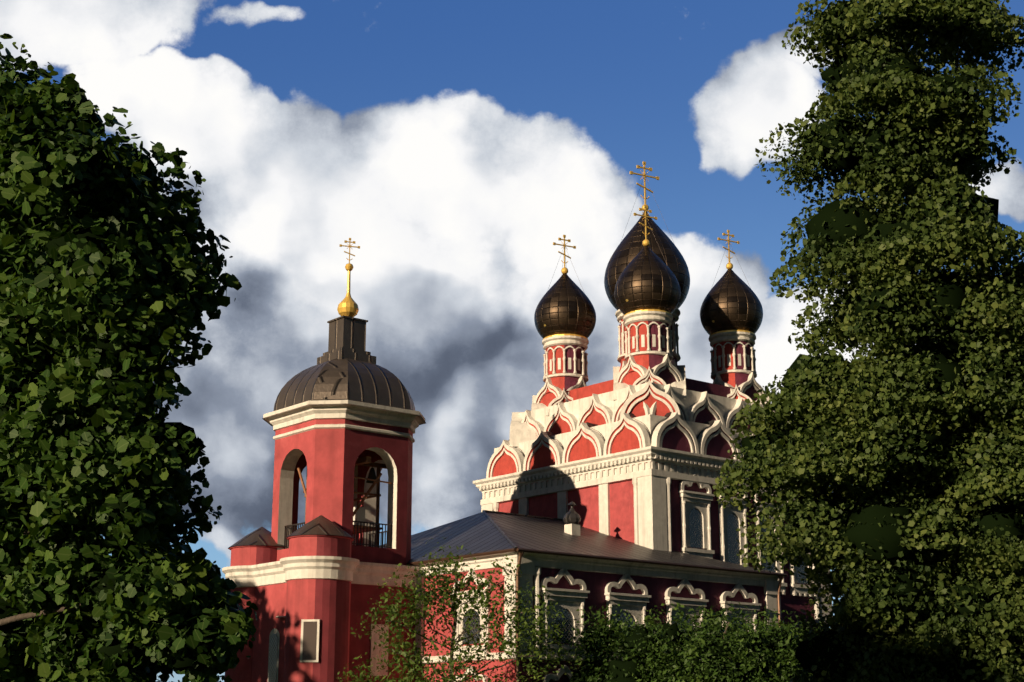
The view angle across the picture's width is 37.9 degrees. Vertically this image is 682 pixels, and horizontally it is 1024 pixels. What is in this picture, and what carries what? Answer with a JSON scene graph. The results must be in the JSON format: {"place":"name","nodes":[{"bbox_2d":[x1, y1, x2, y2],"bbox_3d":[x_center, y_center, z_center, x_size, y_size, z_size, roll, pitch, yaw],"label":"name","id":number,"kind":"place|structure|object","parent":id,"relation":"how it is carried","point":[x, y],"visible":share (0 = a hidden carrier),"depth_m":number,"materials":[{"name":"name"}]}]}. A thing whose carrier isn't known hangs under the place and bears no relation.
{"place":"outdoors","nodes":[
{"label":"outdoors","id":0,"kind":"place"},
{"bbox_2d":[0,33,257,681],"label":"tree","id":1,"kind":"object","parent":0,"point":[62,490],"depth_m":19.50,"materials":[{"name":"green plant"}]},
{"bbox_2d":[222,238,425,681],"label":"bell tower","id":2,"kind":"structure","parent":0,"point":[344,419],"depth_m":51.27,"materials":[{"name":"paint"}]},
{"bbox_2d":[0,0,1023,561],"bbox_3d":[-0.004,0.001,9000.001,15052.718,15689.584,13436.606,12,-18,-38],"label":"cloud","id":3,"kind":"structure","parent":0,"point":[454,218],"depth_m":9000.00,"materials":[{"name":"white"}]},
{"bbox_2d":[5,0,1023,681],"label":"sky","id":4,"kind":"structure","parent":0,"point":[627,75],"materials":[{"name":"blue"}]},
{"label":"ground","id":5,"kind":"structure","parent":0,"visible":0},
{"bbox_2d":[338,537,581,681],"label":"bush","id":6,"kind":"object","parent":5,"relation":"on","point":[393,608],"depth_m":43.83,"materials":[{"name":"green plant"}]},
{"bbox_2d":[383,502,786,681],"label":"church annex","id":7,"kind":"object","parent":5,"relation":"on","point":[570,564],"visible":0.54,"depth_m":50.89,"materials":[{"name":"metal"}]},
{"bbox_2d":[473,308,832,631],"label":"church building","id":8,"kind":"structure","parent":5,"relation":"on","point":[636,448],"depth_m":59.64,"materials":[{"name":"paint"}]},
{"bbox_2d":[534,211,762,338],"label":"onion domes","id":9,"kind":"structure","parent":8,"relation":"on","point":[649,278],"depth_m":64.08,"materials":[{"name":"metal"}]},
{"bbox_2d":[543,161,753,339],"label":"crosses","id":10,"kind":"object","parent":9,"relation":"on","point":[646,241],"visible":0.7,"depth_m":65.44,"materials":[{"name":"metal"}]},
{"bbox_2d":[558,602,825,681],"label":"shrubs","id":11,"kind":"object","parent":5,"relation":"on","point":[660,663],"depth_m":44.30,"materials":[{"name":"green plant"}]},
{"bbox_2d":[713,0,1023,681],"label":"tree","id":12,"kind":"object","parent":5,"relation":"on","point":[963,552],"depth_m":36.03,"materials":[{"name":"green plant"}]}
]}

